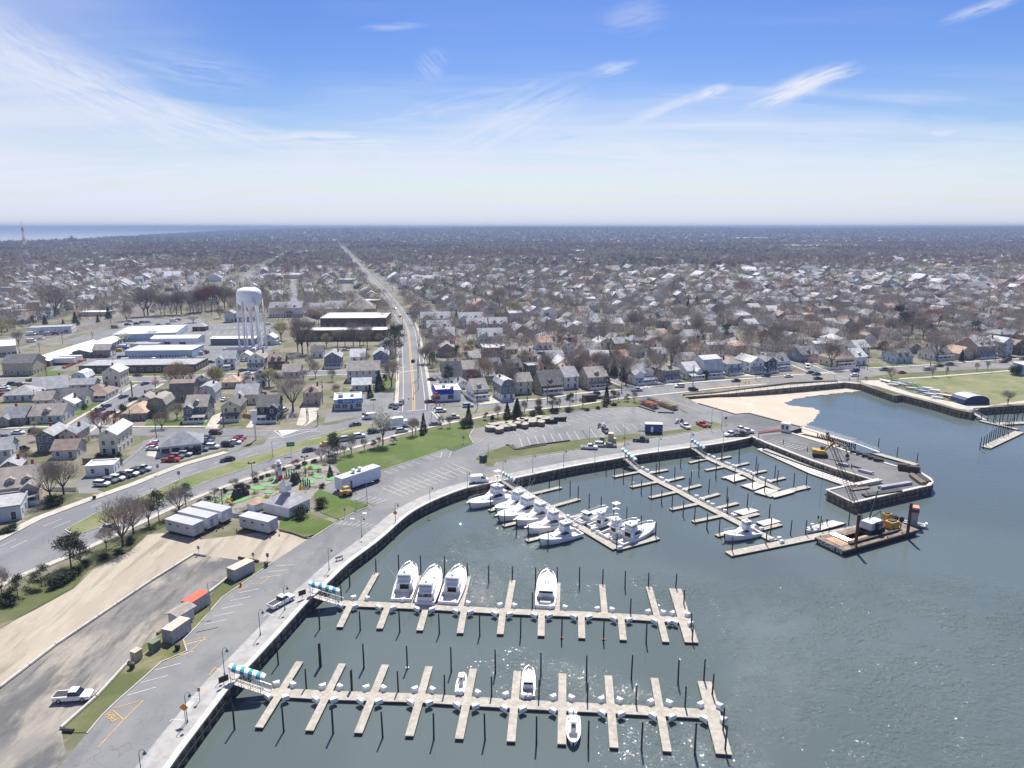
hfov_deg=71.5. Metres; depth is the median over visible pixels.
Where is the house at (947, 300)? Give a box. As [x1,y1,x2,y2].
[935,297,958,305]
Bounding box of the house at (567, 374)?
[557,365,579,388]
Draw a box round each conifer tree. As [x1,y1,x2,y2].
[41,315,47,324]
[71,312,80,324]
[104,306,112,317]
[326,465,333,476]
[366,384,373,396]
[372,370,385,390]
[418,413,427,432]
[465,405,473,421]
[502,402,511,417]
[510,400,520,418]
[512,398,523,413]
[601,385,611,402]
[609,359,619,376]
[617,364,624,379]
[958,349,963,361]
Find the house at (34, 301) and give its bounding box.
[27,300,42,306]
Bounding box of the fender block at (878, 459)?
[873,458,883,461]
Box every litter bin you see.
[128,661,134,668]
[174,643,179,649]
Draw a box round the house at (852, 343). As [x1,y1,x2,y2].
[843,338,870,354]
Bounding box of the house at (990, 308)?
[985,306,1002,310]
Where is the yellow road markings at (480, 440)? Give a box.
[98,270,1012,746]
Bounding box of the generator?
[883,518,899,529]
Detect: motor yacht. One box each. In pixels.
[388,561,417,602]
[409,564,441,604]
[437,563,466,605]
[466,470,513,508]
[493,475,535,513]
[495,481,550,521]
[513,483,557,525]
[524,500,572,533]
[535,569,556,609]
[536,501,584,545]
[587,501,618,529]
[598,501,639,539]
[610,509,655,545]
[721,506,762,540]
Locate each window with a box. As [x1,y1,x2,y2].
[161,449,169,453]
[172,447,179,451]
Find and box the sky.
[0,0,1023,227]
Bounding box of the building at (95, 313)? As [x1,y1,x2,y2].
[77,310,115,315]
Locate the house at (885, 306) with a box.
[878,303,893,312]
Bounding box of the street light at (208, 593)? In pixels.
[207,580,218,609]
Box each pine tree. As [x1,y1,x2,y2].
[2,572,29,595]
[25,563,53,585]
[28,315,37,323]
[48,529,94,567]
[65,538,92,563]
[146,488,167,521]
[175,482,195,506]
[325,435,343,458]
[326,431,340,445]
[381,325,406,353]
[395,323,406,336]
[443,364,454,379]
[450,344,461,360]
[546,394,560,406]
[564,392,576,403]
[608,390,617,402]
[721,323,730,337]
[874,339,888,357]
[889,304,917,330]
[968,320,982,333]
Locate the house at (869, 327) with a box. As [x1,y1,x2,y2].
[865,324,882,330]
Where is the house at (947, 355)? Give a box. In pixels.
[917,344,955,360]
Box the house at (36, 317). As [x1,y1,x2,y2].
[21,311,37,320]
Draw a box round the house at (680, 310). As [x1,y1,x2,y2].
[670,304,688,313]
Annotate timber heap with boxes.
[909,473,926,484]
[916,473,931,482]
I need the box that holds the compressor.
[882,512,891,521]
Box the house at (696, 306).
[689,305,706,316]
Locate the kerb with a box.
[64,424,724,733]
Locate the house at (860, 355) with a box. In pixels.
[844,346,868,364]
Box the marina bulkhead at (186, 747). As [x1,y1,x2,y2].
[162,437,750,767]
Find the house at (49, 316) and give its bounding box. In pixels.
[35,307,54,318]
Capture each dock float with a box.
[724,474,746,482]
[733,508,758,515]
[744,482,765,491]
[754,488,777,496]
[756,518,780,526]
[771,490,793,498]
[807,520,844,532]
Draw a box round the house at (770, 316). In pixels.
[758,314,777,325]
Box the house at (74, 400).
[55,393,82,410]
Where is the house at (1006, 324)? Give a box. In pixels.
[998,317,1020,329]
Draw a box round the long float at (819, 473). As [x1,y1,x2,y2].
[757,448,855,484]
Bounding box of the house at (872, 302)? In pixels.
[864,300,878,309]
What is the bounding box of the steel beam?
[848,529,898,544]
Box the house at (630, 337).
[624,333,642,347]
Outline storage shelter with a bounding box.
[950,392,989,404]
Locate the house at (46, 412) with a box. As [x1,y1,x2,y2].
[27,400,75,423]
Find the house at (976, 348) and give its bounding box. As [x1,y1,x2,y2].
[957,335,997,358]
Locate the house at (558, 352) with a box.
[540,349,563,368]
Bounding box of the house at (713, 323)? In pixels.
[701,321,717,331]
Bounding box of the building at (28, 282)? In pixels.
[15,281,30,285]
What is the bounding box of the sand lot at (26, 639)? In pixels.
[0,530,306,683]
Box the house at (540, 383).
[532,368,563,395]
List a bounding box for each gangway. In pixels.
[228,664,271,694]
[308,581,343,604]
[501,472,516,489]
[620,448,638,469]
[689,439,706,457]
[965,406,986,419]
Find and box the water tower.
[236,287,266,349]
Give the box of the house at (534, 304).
[530,297,542,306]
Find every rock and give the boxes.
[230,489,238,499]
[237,488,243,498]
[239,482,249,495]
[289,472,298,485]
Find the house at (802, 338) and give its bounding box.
[793,332,809,343]
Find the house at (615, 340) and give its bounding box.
[609,335,625,349]
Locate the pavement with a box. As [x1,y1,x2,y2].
[0,323,1018,586]
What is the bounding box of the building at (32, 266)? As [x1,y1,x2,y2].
[26,264,34,269]
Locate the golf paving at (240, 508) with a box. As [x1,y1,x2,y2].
[206,457,340,513]
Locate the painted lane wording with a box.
[104,712,118,721]
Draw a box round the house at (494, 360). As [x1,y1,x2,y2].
[480,356,500,373]
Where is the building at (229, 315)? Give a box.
[224,309,235,321]
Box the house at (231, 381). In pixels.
[220,372,242,388]
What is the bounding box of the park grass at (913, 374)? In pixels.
[863,368,1008,393]
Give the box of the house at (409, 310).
[406,300,424,313]
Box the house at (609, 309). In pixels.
[603,304,617,313]
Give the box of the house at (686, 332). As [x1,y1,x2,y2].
[678,328,701,343]
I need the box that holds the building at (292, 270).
[271,265,293,271]
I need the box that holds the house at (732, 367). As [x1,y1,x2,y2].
[722,355,743,375]
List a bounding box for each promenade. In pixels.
[135,435,746,767]
[684,381,860,396]
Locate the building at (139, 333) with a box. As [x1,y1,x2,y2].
[112,324,187,341]
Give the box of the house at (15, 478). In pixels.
[0,459,47,505]
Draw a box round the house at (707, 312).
[698,308,716,318]
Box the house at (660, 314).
[655,311,672,318]
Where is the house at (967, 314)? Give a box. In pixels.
[960,309,977,320]
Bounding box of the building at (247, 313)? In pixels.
[235,311,255,321]
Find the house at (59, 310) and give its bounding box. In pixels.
[46,303,62,314]
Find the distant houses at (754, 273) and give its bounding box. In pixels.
[0,238,1023,309]
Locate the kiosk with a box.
[244,497,264,511]
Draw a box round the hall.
[346,297,375,311]
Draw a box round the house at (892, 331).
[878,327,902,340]
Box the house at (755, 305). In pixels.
[744,303,759,313]
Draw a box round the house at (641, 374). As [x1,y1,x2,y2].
[622,363,657,385]
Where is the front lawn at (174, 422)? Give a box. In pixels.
[24,361,917,430]
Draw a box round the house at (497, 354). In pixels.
[481,344,499,357]
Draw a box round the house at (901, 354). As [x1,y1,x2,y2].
[881,347,913,362]
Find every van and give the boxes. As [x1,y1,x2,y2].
[19,444,29,450]
[26,338,36,341]
[362,412,375,418]
[469,473,488,483]
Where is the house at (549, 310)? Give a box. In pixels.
[539,307,558,319]
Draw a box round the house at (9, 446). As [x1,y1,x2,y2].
[0,434,19,464]
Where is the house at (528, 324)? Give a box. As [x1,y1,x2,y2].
[525,320,540,328]
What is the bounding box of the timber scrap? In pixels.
[553,417,566,420]
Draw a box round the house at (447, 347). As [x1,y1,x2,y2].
[437,340,455,356]
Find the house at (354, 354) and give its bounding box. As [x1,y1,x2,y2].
[349,347,366,360]
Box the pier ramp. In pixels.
[853,439,879,452]
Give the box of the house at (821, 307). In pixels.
[811,306,830,319]
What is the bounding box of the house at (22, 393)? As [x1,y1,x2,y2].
[2,382,45,401]
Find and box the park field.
[885,371,1023,404]
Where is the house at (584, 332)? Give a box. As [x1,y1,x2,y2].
[582,324,588,336]
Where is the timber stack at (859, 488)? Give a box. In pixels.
[850,486,869,490]
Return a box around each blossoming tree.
[117,333,129,343]
[150,378,159,387]
[187,314,199,322]
[369,406,395,444]
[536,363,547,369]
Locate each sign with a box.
[179,703,187,721]
[218,674,228,684]
[251,410,256,439]
[286,442,294,447]
[298,589,305,598]
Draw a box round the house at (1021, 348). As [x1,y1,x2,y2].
[1011,338,1023,353]
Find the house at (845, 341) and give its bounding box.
[838,338,848,350]
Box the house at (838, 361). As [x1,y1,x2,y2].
[818,351,855,367]
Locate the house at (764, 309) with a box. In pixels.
[760,305,776,314]
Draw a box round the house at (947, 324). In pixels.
[932,321,954,331]
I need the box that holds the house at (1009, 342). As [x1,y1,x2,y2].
[988,334,1013,356]
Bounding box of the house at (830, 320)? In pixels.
[822,317,835,327]
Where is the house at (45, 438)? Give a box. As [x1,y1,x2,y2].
[34,422,68,452]
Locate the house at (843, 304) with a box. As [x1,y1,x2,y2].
[835,300,851,311]
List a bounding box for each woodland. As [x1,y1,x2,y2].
[0,226,1023,368]
[65,227,1023,246]
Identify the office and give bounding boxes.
[84,458,120,476]
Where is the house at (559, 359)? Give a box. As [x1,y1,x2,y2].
[550,355,565,366]
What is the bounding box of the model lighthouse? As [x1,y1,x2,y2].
[275,459,282,479]
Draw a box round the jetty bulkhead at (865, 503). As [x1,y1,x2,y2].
[751,432,933,511]
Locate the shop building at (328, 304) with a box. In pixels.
[307,303,345,313]
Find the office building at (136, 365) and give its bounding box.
[78,357,208,372]
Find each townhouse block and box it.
[420,310,450,327]
[426,318,452,336]
[432,325,455,344]
[457,311,483,327]
[465,316,487,332]
[476,326,502,346]
[487,316,507,332]
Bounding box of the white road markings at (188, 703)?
[6,271,851,720]
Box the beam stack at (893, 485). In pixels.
[878,481,912,489]
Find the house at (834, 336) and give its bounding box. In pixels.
[820,334,841,342]
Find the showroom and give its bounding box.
[158,431,203,456]
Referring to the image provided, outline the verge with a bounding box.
[0,400,687,627]
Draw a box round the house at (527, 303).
[518,302,530,309]
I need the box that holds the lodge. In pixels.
[305,308,321,318]
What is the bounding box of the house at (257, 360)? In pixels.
[247,349,267,369]
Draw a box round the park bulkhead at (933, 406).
[859,384,1023,419]
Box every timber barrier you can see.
[0,552,206,687]
[59,660,129,728]
[61,728,74,732]
[209,577,227,591]
[238,556,258,561]
[279,529,312,537]
[506,444,545,449]
[511,440,569,448]
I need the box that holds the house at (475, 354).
[466,349,482,359]
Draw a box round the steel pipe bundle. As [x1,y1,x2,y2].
[830,532,851,541]
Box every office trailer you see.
[165,514,203,537]
[177,507,217,529]
[191,501,232,522]
[239,511,277,533]
[645,422,662,433]
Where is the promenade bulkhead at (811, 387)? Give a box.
[686,382,859,398]
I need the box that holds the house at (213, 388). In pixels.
[197,380,221,401]
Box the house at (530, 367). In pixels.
[523,362,537,373]
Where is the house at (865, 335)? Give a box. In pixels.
[858,331,877,347]
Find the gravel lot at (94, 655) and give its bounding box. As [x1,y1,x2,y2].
[0,555,240,767]
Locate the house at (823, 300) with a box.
[813,298,827,303]
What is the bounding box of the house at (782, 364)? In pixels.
[768,350,791,370]
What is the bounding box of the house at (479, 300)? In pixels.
[472,298,487,310]
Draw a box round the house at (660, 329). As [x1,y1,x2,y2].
[654,327,667,335]
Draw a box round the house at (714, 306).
[706,303,721,315]
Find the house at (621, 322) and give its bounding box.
[603,318,624,331]
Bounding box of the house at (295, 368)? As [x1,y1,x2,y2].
[281,362,303,377]
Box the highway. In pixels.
[0,359,1023,586]
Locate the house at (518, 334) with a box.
[515,332,528,341]
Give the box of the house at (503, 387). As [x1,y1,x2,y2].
[492,374,514,399]
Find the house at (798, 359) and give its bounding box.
[787,344,818,361]
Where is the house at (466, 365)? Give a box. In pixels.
[460,357,478,380]
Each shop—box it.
[0,354,46,375]
[0,489,29,521]
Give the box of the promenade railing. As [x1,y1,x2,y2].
[685,380,860,396]
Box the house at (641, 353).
[629,342,645,356]
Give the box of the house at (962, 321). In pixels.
[949,314,963,322]
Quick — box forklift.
[339,480,355,496]
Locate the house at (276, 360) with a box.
[267,352,287,368]
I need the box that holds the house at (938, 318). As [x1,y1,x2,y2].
[931,313,949,322]
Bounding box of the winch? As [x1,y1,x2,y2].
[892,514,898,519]
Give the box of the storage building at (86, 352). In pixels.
[72,336,123,357]
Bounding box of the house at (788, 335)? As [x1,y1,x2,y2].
[781,330,794,342]
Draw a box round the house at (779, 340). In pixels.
[760,337,783,350]
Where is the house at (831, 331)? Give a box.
[822,327,845,338]
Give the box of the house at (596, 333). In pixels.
[589,325,606,337]
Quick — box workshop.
[27,323,76,332]
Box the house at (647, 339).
[642,335,657,347]
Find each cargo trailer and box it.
[51,357,75,364]
[58,355,82,361]
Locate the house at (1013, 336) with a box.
[1002,328,1020,338]
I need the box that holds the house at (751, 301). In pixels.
[739,297,754,306]
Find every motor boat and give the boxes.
[455,672,466,695]
[521,665,535,699]
[566,710,580,746]
[573,506,608,525]
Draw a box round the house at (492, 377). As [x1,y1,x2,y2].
[478,367,495,381]
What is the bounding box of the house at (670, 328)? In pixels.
[667,324,684,333]
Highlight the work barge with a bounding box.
[814,502,918,555]
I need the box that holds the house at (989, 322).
[975,313,995,325]
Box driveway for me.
[147,374,754,458]
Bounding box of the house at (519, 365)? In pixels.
[502,357,522,373]
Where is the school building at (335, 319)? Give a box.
[320,312,390,326]
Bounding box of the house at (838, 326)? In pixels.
[835,318,853,330]
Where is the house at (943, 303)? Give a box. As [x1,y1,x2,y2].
[934,301,950,309]
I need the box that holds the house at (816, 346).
[807,340,831,355]
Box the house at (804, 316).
[798,312,815,320]
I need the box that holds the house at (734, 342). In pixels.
[727,338,747,354]
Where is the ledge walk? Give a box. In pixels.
[762,448,852,479]
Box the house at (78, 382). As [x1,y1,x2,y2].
[69,376,100,387]
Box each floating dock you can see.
[255,661,731,756]
[336,573,698,644]
[488,485,659,551]
[612,469,855,557]
[688,456,810,497]
[870,452,918,464]
[979,420,1023,430]
[981,431,1023,448]
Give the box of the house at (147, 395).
[137,390,154,402]
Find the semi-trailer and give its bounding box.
[334,464,380,490]
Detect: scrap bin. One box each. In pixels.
[897,462,907,470]
[907,464,920,472]
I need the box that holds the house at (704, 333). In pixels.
[691,328,706,338]
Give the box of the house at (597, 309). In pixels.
[586,302,599,311]
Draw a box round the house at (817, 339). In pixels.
[812,336,837,345]
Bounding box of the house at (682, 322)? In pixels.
[671,318,690,327]
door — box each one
[10,511,16,519]
[104,468,109,474]
[111,448,115,454]
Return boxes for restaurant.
[334,391,364,409]
[431,383,460,401]
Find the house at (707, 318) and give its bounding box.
[704,314,723,323]
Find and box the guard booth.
[780,421,791,431]
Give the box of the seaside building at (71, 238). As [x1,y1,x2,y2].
[67,236,92,241]
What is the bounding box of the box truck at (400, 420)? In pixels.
[382,416,409,428]
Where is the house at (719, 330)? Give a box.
[713,327,734,339]
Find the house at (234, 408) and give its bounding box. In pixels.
[220,394,247,422]
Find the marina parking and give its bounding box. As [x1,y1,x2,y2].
[57,394,785,767]
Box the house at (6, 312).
[0,307,13,318]
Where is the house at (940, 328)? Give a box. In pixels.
[928,327,949,334]
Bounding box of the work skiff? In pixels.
[806,523,819,533]
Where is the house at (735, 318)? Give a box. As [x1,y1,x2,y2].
[726,314,745,325]
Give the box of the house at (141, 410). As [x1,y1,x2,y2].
[121,398,152,420]
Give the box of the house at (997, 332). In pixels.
[986,329,1011,337]
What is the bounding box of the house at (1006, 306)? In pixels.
[1000,303,1014,307]
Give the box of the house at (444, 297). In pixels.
[441,295,453,303]
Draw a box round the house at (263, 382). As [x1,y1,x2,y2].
[254,366,269,385]
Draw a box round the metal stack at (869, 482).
[852,478,882,487]
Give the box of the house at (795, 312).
[786,308,804,314]
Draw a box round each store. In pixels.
[280,273,300,278]
[339,278,355,282]
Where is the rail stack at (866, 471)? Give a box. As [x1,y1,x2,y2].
[858,469,873,474]
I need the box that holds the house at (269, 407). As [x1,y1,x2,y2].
[255,391,283,423]
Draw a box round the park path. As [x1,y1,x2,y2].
[861,370,1023,409]
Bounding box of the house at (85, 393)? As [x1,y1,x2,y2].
[58,385,94,404]
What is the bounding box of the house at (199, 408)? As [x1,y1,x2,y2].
[182,391,214,423]
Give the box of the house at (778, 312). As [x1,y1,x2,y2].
[772,310,787,317]
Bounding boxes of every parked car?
[0,387,10,390]
[10,430,25,434]
[27,428,42,433]
[92,479,110,486]
[94,406,106,411]
[100,403,111,407]
[100,523,120,530]
[101,476,118,483]
[109,474,125,480]
[116,471,133,477]
[123,469,139,475]
[128,396,138,400]
[130,467,145,473]
[145,445,159,449]
[146,442,157,446]
[169,452,184,457]
[178,450,192,455]
[187,448,200,453]
[205,442,219,448]
[208,429,222,434]
[220,441,235,446]
[220,456,235,461]
[229,439,241,443]
[230,436,244,440]
[233,434,246,437]
[302,447,316,451]
[340,435,350,441]
[349,421,361,426]
[352,432,365,437]
[367,428,380,433]
[392,403,398,408]
[395,427,407,432]
[424,399,434,402]
[428,421,440,425]
[435,407,446,412]
[462,402,473,406]
[594,441,605,445]
[601,427,609,433]
[604,442,616,447]
[674,383,684,387]
[688,387,698,390]
[761,373,770,376]
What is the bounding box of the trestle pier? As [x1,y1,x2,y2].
[800,424,855,449]
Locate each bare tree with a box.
[0,563,11,592]
[9,331,25,344]
[12,450,33,457]
[26,283,66,316]
[28,428,39,435]
[30,456,65,495]
[42,452,81,494]
[92,526,117,547]
[94,491,149,546]
[112,494,151,533]
[116,301,135,320]
[132,291,152,315]
[134,286,160,315]
[137,494,159,525]
[151,411,171,428]
[153,294,166,314]
[154,290,168,314]
[160,368,181,381]
[161,483,191,510]
[163,296,174,313]
[163,357,187,379]
[167,400,183,418]
[168,289,182,313]
[169,362,197,378]
[170,288,186,313]
[181,288,196,313]
[187,290,201,312]
[203,365,222,380]
[208,487,218,496]
[210,286,225,306]
[212,304,223,314]
[215,285,230,308]
[220,286,236,308]
[227,478,239,485]
[240,374,251,380]
[250,471,258,476]
[270,373,283,388]
[275,370,311,411]
[286,313,319,353]
[287,320,304,350]
[297,370,308,379]
[298,325,316,352]
[304,355,314,366]
[307,359,320,376]
[313,446,328,459]
[317,441,335,456]
[326,368,336,377]
[330,384,341,392]
[332,330,341,345]
[338,328,349,345]
[343,321,359,345]
[346,432,357,453]
[353,330,365,345]
[359,323,374,347]
[360,351,370,358]
[360,437,368,449]
[375,332,382,340]
[380,357,403,386]
[386,322,401,341]
[406,417,417,434]
[410,312,418,321]
[412,419,419,433]
[417,346,429,362]
[420,341,438,362]
[437,415,445,427]
[443,352,452,359]
[462,345,472,353]
[471,351,495,377]
[481,376,491,384]
[490,288,509,306]
[493,403,501,414]
[494,357,519,378]
[520,400,526,413]
[534,349,558,369]
[535,398,542,410]
[552,325,568,336]
[560,350,581,368]
[565,355,589,370]
[576,349,592,367]
[576,396,587,404]
[586,321,598,341]
[588,349,610,366]
[594,322,608,336]
[595,351,619,381]
[609,348,622,357]
[612,351,641,383]
[624,309,638,321]
[626,305,651,321]
[632,391,638,401]
[640,317,650,330]
[640,350,667,380]
[645,344,667,360]
[657,331,683,363]
[667,333,687,352]
[690,314,708,339]
[742,328,756,342]
[756,328,769,344]
[762,321,779,335]
[764,319,788,337]
[767,326,781,339]
[822,338,843,366]
[842,320,863,339]
[857,314,868,327]
[866,329,880,339]
[883,318,900,328]
[886,367,896,376]
[904,302,931,329]
[914,312,937,337]
[920,304,951,327]
[924,329,953,361]
[930,365,937,376]
[946,307,962,323]
[1000,390,1015,403]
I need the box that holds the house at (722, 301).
[716,300,730,308]
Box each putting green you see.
[211,497,229,502]
[232,496,252,503]
[250,485,264,489]
[259,484,278,486]
[262,476,275,481]
[264,490,273,493]
[303,465,320,469]
[304,478,314,483]
[310,473,322,477]
[326,476,333,480]
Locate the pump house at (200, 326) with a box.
[192,322,208,330]
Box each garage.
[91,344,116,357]
[239,349,253,360]
[452,377,466,389]
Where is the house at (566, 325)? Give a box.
[562,321,578,333]
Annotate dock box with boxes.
[264,693,271,700]
[272,680,279,686]
[282,694,289,701]
[290,680,296,687]
[312,696,318,703]
[318,682,325,689]
[330,696,337,703]
[336,683,343,690]
[337,603,343,608]
[356,697,363,704]
[362,684,368,690]
[375,605,381,610]
[375,698,382,705]
[380,684,387,691]
[407,699,413,706]
[411,685,417,692]
[425,699,432,706]
[429,686,436,693]
[453,701,460,709]
[465,600,471,605]
[472,703,479,709]
[474,689,481,696]
[500,704,507,712]
[501,691,508,697]
[519,705,526,713]
[520,691,527,698]
[546,613,552,618]
[549,693,556,700]
[549,707,556,714]
[568,693,575,701]
[570,614,576,619]
[597,695,604,702]
[598,709,605,717]
[610,616,616,621]
[616,696,623,703]
[617,710,625,717]
[626,617,632,622]
[646,698,654,705]
[648,712,656,719]
[651,618,656,624]
[660,609,666,614]
[666,699,673,706]
[668,713,676,720]
[672,619,677,625]
[696,701,703,707]
[699,715,707,722]
[716,701,723,708]
[719,716,727,723]
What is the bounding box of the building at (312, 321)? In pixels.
[299,316,314,326]
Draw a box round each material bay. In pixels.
[116,348,124,351]
[119,346,129,349]
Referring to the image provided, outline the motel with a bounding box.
[269,301,304,316]
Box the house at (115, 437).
[98,418,133,454]
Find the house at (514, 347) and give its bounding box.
[503,342,518,353]
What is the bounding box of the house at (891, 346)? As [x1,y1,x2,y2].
[877,339,903,349]
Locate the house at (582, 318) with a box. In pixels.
[572,315,588,320]
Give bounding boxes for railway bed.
[15,280,237,346]
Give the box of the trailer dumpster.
[582,394,596,400]
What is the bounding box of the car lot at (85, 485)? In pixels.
[76,377,474,492]
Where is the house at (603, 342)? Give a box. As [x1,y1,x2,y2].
[591,336,611,349]
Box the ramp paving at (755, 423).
[722,414,799,432]
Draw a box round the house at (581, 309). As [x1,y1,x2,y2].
[574,306,589,312]
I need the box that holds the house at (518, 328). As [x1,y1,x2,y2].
[510,324,528,338]
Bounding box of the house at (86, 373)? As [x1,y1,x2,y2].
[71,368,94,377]
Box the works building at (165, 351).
[124,344,203,357]
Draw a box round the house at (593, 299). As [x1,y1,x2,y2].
[582,297,595,302]
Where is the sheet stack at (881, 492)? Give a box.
[862,488,902,497]
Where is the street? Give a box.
[0,254,964,365]
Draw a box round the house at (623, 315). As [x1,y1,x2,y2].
[622,309,639,320]
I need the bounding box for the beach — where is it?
[690,387,860,445]
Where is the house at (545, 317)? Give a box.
[540,316,556,329]
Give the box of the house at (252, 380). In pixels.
[241,377,258,383]
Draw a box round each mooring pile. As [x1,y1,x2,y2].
[231,703,235,729]
[276,642,278,664]
[281,705,284,731]
[304,669,306,688]
[319,643,321,666]
[331,708,333,734]
[351,669,352,690]
[359,611,360,630]
[362,646,364,668]
[380,712,383,738]
[397,671,398,692]
[398,611,400,631]
[406,645,408,668]
[432,713,434,739]
[438,613,439,633]
[450,647,451,671]
[483,713,485,740]
[494,650,495,673]
[535,716,537,744]
[538,680,539,699]
[540,653,541,675]
[560,617,562,638]
[586,655,587,680]
[587,720,589,747]
[602,620,604,639]
[630,655,632,679]
[635,685,637,704]
[640,722,643,749]
[645,622,647,643]
[677,660,679,683]
[684,686,686,707]
[694,730,696,755]
[703,659,705,680]
[711,674,714,694]
[722,707,724,730]
[724,728,727,749]
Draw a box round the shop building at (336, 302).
[325,301,347,305]
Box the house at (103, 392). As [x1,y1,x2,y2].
[90,381,119,401]
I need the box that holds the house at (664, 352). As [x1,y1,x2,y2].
[647,347,667,358]
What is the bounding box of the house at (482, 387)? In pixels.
[465,376,489,401]
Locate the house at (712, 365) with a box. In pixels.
[691,353,724,378]
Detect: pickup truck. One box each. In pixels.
[51,686,93,703]
[134,464,152,470]
[161,455,180,461]
[267,593,294,608]
[445,413,459,418]
[581,443,597,449]
[630,387,642,390]
[633,436,648,441]
[680,423,690,428]
[696,421,707,426]
[723,430,736,436]
[732,426,745,430]
[734,430,749,436]
[738,428,754,433]
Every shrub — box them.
[0,527,10,534]
[0,591,14,603]
[0,592,19,606]
[5,522,18,531]
[41,492,65,506]
[46,576,62,588]
[50,571,72,583]
[66,568,78,579]
[69,561,83,573]
[80,558,92,566]
[94,452,101,457]
[95,552,109,559]
[112,548,125,553]
[117,403,128,412]
[125,535,136,544]
[292,504,311,519]
[314,496,328,508]
[459,418,467,427]
[466,419,474,427]
[530,409,537,415]
[536,410,546,414]
[549,407,556,412]
[702,370,709,378]
[1008,364,1022,374]
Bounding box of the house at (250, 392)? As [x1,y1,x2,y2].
[234,381,262,403]
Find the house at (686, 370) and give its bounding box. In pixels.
[675,360,705,380]
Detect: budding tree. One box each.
[0,316,13,330]
[0,321,8,334]
[84,409,110,432]
[111,412,124,421]
[189,289,203,312]
[197,281,221,308]
[197,286,212,310]
[204,363,227,381]
[251,365,280,386]
[268,319,290,339]
[290,459,299,465]
[320,332,332,347]
[466,337,477,350]
[466,369,475,376]
[506,299,523,309]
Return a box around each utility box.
[129,647,143,662]
[147,637,161,653]
[479,454,486,462]
[608,432,613,442]
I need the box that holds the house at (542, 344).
[533,335,552,349]
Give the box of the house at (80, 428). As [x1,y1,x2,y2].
[57,420,90,442]
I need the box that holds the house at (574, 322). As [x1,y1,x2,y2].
[573,321,585,332]
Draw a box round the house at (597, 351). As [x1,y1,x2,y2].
[588,348,608,368]
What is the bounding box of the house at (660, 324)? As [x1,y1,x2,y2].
[656,317,672,328]
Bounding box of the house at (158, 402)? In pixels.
[146,391,175,415]
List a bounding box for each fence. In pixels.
[51,487,76,490]
[82,458,122,463]
[119,384,130,392]
[122,438,154,464]
[243,408,256,417]
[463,390,475,402]
[813,363,865,369]
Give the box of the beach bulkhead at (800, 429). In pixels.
[698,403,801,431]
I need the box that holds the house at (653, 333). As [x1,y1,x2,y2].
[642,330,662,340]
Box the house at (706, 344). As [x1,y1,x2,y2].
[700,342,724,356]
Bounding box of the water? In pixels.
[0,228,1023,767]
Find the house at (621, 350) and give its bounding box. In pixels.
[609,348,627,357]
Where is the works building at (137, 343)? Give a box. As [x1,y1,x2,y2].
[130,341,164,347]
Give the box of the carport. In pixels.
[210,336,259,344]
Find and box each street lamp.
[138,749,146,767]
[184,692,191,722]
[222,647,228,674]
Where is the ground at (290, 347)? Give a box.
[0,245,1023,767]
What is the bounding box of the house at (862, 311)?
[859,309,877,319]
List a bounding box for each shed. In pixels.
[150,335,205,344]
[164,602,196,622]
[263,332,278,344]
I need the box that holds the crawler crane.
[819,432,885,535]
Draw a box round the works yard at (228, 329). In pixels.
[52,318,275,370]
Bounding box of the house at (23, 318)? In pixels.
[13,315,31,323]
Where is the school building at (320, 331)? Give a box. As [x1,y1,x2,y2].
[296,327,390,340]
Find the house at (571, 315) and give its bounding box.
[561,312,575,322]
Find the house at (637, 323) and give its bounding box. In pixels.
[625,322,643,335]
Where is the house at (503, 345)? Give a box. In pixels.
[495,344,504,360]
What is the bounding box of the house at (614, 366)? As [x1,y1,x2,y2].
[608,356,633,374]
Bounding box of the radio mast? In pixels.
[21,223,29,258]
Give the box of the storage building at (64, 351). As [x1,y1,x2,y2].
[42,340,96,366]
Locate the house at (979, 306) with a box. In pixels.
[970,304,985,310]
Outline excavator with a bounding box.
[812,441,848,457]
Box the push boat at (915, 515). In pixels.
[901,504,927,528]
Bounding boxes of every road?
[0,246,832,435]
[0,279,243,350]
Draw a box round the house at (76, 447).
[49,435,87,458]
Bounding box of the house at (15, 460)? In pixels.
[0,454,28,467]
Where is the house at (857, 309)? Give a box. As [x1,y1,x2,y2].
[844,306,859,313]
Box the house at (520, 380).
[511,372,532,393]
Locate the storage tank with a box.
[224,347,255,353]
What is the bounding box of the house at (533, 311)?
[525,305,540,316]
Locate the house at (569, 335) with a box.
[559,333,574,344]
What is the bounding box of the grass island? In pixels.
[65,421,724,731]
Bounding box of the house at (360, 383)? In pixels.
[351,375,372,390]
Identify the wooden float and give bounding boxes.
[485,425,495,431]
[488,422,499,426]
[495,426,503,432]
[499,424,510,430]
[507,423,515,429]
[514,421,522,426]
[520,421,528,428]
[527,420,537,425]
[537,419,544,425]
[541,416,549,422]
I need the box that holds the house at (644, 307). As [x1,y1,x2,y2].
[637,306,651,312]
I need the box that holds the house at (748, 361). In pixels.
[734,353,766,373]
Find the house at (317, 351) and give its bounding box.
[310,344,324,357]
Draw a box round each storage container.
[161,616,191,643]
[181,589,210,613]
[226,558,254,580]
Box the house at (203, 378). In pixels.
[196,372,214,385]
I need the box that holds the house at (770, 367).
[754,353,778,372]
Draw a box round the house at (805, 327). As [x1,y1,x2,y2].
[800,320,818,335]
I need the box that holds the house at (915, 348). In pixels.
[903,341,920,352]
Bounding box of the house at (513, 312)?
[506,310,522,322]
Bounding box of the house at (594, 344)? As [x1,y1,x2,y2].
[580,342,602,357]
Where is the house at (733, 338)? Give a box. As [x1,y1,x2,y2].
[722,337,745,342]
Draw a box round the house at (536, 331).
[529,325,544,336]
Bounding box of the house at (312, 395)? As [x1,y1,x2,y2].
[301,382,322,405]
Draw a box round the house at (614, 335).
[604,332,621,339]
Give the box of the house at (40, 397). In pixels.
[32,389,59,403]
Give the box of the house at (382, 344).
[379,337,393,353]

